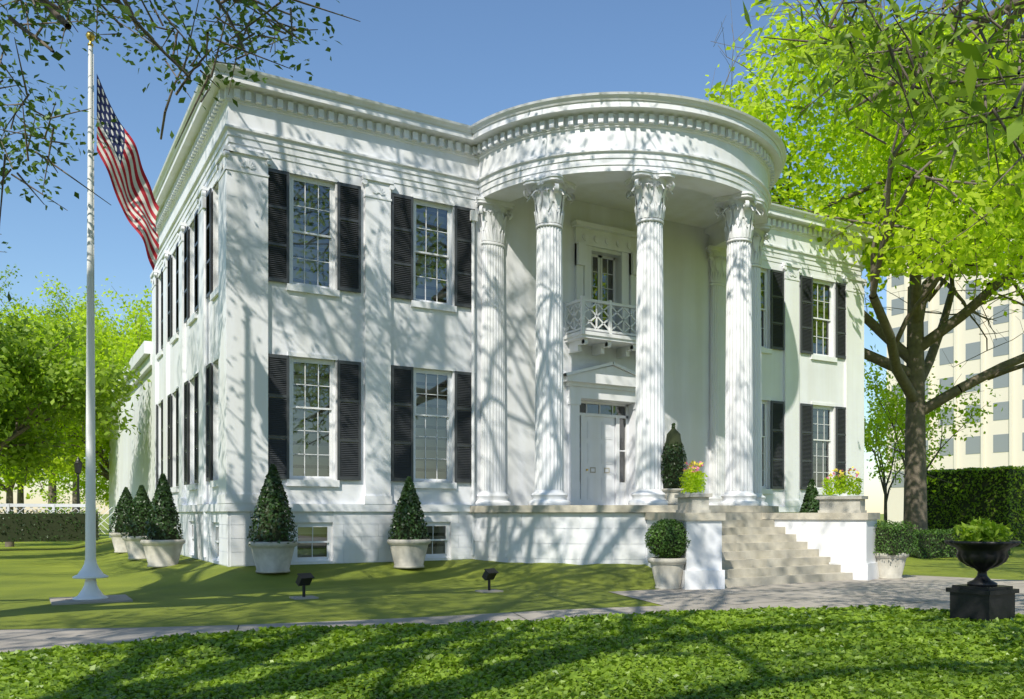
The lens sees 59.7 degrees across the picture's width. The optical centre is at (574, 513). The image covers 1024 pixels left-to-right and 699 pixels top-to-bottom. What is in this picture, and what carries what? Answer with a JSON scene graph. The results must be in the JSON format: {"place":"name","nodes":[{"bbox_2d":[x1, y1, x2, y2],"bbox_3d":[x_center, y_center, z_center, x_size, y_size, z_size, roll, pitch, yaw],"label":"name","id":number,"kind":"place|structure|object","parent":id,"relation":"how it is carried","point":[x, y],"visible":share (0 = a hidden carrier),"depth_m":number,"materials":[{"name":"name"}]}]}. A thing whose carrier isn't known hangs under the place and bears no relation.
{"place":"outdoors","nodes":[
{"label":"outdoors","id":0,"kind":"place"},
{"bbox_2d":[13,272,150,513],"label":"tree leaves","id":1,"kind":"object","parent":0,"point":[68,304],"depth_m":60.39,"materials":[{"name":"green plant"}]},
{"bbox_2d":[0,0,302,301],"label":"oak","id":2,"kind":"object","parent":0,"point":[56,55],"depth_m":13.67,"materials":[{"name":"green plant"}]},
{"bbox_2d":[0,0,360,220],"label":"tree branches","id":3,"kind":"object","parent":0,"point":[191,41],"depth_m":14.94,"materials":[{"name":"green plant"}]},
{"bbox_2d":[0,514,1023,629],"bbox_3d":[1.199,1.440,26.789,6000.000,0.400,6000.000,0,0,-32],"label":"lawn","id":4,"kind":"structure","parent":0,"point":[184,591],"depth_m":19.41,"materials":[{"name":"green plant"}]},
{"bbox_2d":[1,359,110,509],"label":"tree leaves","id":5,"kind":"object","parent":4,"relation":"on","point":[102,485],"depth_m":46.96,"materials":[{"name":"green plant"}]},
{"bbox_2d":[0,307,123,546],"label":"tree leaves","id":6,"kind":"object","parent":4,"relation":"on","point":[80,455],"depth_m":43.88,"materials":[{"name":"green plant"}]},
{"bbox_2d":[0,303,131,513],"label":"tree leaves","id":7,"kind":"object","parent":4,"relation":"on","point":[51,478],"depth_m":54.61,"materials":[{"name":"green plant"}]},
{"bbox_2d":[0,264,147,511],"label":"tree leaves","id":8,"kind":"object","parent":4,"relation":"on","point":[51,309],"depth_m":73.22,"materials":[{"name":"green plant"}]},
{"bbox_2d":[0,294,147,514],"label":"tree leaves","id":9,"kind":"object","parent":4,"relation":"on","point":[81,476],"depth_m":79.79,"materials":[{"name":"green plant"}]},
{"bbox_2d":[0,302,150,491],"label":"tree leaves","id":10,"kind":"object","parent":4,"relation":"on","point":[18,379],"depth_m":31.93,"materials":[{"name":"green plant"}]},
{"bbox_2d":[32,276,151,419],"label":"tree leaves","id":11,"kind":"object","parent":4,"relation":"on","point":[134,337],"depth_m":54.21,"materials":[{"name":"green plant"}]},
{"bbox_2d":[0,131,1023,558],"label":"background building","id":12,"kind":"structure","parent":4,"relation":"on","point":[1000,443],"depth_m":98.01,"materials":[{"name":"beige concrete"}]},
{"bbox_2d":[0,465,1023,558],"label":"hedge foliage","id":13,"kind":"object","parent":4,"relation":"on","point":[943,530],"visible":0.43,"depth_m":44.13,"materials":[{"name":"green plant"}]},
{"bbox_2d":[0,575,1023,652],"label":"walkway","id":14,"kind":"structure","parent":4,"relation":"on","point":[11,640],"depth_m":15.94,"materials":[{"name":"concrete"}]},
{"bbox_2d":[236,579,1023,630],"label":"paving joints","id":15,"kind":"object","parent":14,"relation":"on","point":[789,600],"visible":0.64,"depth_m":17.44,"materials":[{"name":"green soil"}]},
{"bbox_2d":[150,59,880,566],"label":"mansion","id":16,"kind":"structure","parent":4,"relation":"on","point":[338,261],"depth_m":23.35,"materials":[{"name":"paint"}]},
{"bbox_2d":[475,197,513,505],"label":"column","id":17,"kind":"structure","parent":16,"relation":"on","point":[493,217],"depth_m":24.40,"materials":[{"name":"paint"}]},
{"bbox_2d":[522,173,575,504],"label":"column","id":18,"kind":"structure","parent":16,"relation":"on","point":[548,191],"depth_m":22.84,"materials":[{"name":"paint"}]},
{"bbox_2d":[624,168,675,504],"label":"column","id":19,"kind":"structure","parent":16,"relation":"on","point":[651,188],"depth_m":22.46,"materials":[{"name":"paint"}]},
{"bbox_2d":[705,245,726,504],"bbox_3d":[4.695,-4.400,28.932,1.163,8.380,0.489,0,0,-32],"label":"pilaster","id":20,"kind":"object","parent":16,"relation":"on","point":[716,256],"visible":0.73,"depth_m":28.75,"materials":[{"name":"paint"}]},
{"bbox_2d":[713,191,764,505],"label":"column","id":21,"kind":"structure","parent":16,"relation":"on","point":[738,208],"depth_m":24.09,"materials":[{"name":"paint"}]},
{"bbox_2d":[751,223,771,505],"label":"column","id":22,"kind":"structure","parent":16,"relation":"on","point":[761,230],"depth_m":26.57,"materials":[{"name":"paint"}]},
{"bbox_2d":[49,31,1020,621],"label":"yard props","id":23,"kind":"object","parent":4,"relation":"on","point":[981,595],"visible":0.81,"depth_m":19.06,"materials":[{"name":"stone"}]},
{"bbox_2d":[97,75,158,270],"bbox_3d":[-8.617,-6.538,17.191,1.117,3.543,0.383,0,0,-32],"label":"flag","id":24,"kind":"object","parent":23,"relation":"attached to","point":[120,158],"visible":0.98,"depth_m":17.14,"materials":[{"name":"fabric"}]},
{"bbox_2d":[108,423,819,544],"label":"topiary shrubs","id":25,"kind":"object","parent":23,"relation":"in","point":[408,491],"visible":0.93,"depth_m":22.41,"materials":[{"name":"green plant"}]},
{"bbox_2d":[644,518,918,557],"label":"round shrubs","id":26,"kind":"object","parent":23,"relation":"on","point":[888,525],"visible":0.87,"depth_m":19.25,"materials":[{"name":"green plant"}]},
{"bbox_2d":[951,517,1012,541],"bbox_3d":[5.901,0.274,12.863,0.831,0.468,0.822,0,0,-32],"label":"urn plant","id":27,"kind":"object","parent":23,"relation":"on","point":[982,529],"visible":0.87,"depth_m":12.71,"materials":[{"name":"green plant"}]},
{"bbox_2d":[234,627,976,698],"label":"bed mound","id":28,"kind":"object","parent":4,"relation":"on","point":[600,677],"visible":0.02,"depth_m":8.47,"materials":[{"name":"green soil"}]},
{"bbox_2d":[0,604,1023,698],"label":"bed leaves","id":29,"kind":"object","parent":28,"relation":"on","point":[779,652],"visible":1,"depth_m":9.16,"materials":[{"name":"green plant"}]},
{"bbox_2d":[645,493,879,589],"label":"front stairs","id":30,"kind":"structure","parent":4,"relation":"on","point":[833,538],"depth_m":21.76,"materials":[{"name":"stone"}]},
{"bbox_2d":[679,460,862,495],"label":"flowering plants","id":31,"kind":"object","parent":30,"relation":"on","point":[693,481],"visible":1,"depth_m":22.21,"materials":[{"name":"green plant"}]},
{"bbox_2d":[704,0,1023,530],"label":"tree","id":32,"kind":"object","parent":4,"relation":"on","point":[991,231],"depth_m":31.84,"materials":[{"name":"green plant"}]},
{"bbox_2d":[703,0,1023,316],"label":"tree leaves","id":33,"kind":"object","parent":32,"relation":"attached to","point":[813,156],"visible":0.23,"depth_m":33.60,"materials":[{"name":"green plant"}]},
{"bbox_2d":[864,379,958,524],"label":"small tree leaves","id":34,"kind":"object","parent":4,"relation":"on","point":[882,428],"depth_m":52.01,"materials":[{"name":"green plant"}]},
{"bbox_2d":[842,0,1023,147],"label":"tree leaves","id":35,"kind":"object","parent":4,"relation":"on","point":[1014,129],"depth_m":8.61,"materials":[{"name":"green plant"}]},
{"bbox_2d":[743,0,1023,198],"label":"tree foliage","id":36,"kind":"object","parent":35,"relation":"attached to","point":[927,62],"depth_m":10.31,"materials":[{"name":"green plant"}]},
{"bbox_2d":[864,346,1002,492],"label":"small tree leaves","id":37,"kind":"object","parent":4,"relation":"on","point":[892,409],"depth_m":45.09,"materials":[{"name":"green plant"}]},
{"bbox_2d":[0,0,1023,513],"label":"sky","id":38,"kind":"structure","parent":0,"point":[467,62],"materials":[{"name":"blue"}]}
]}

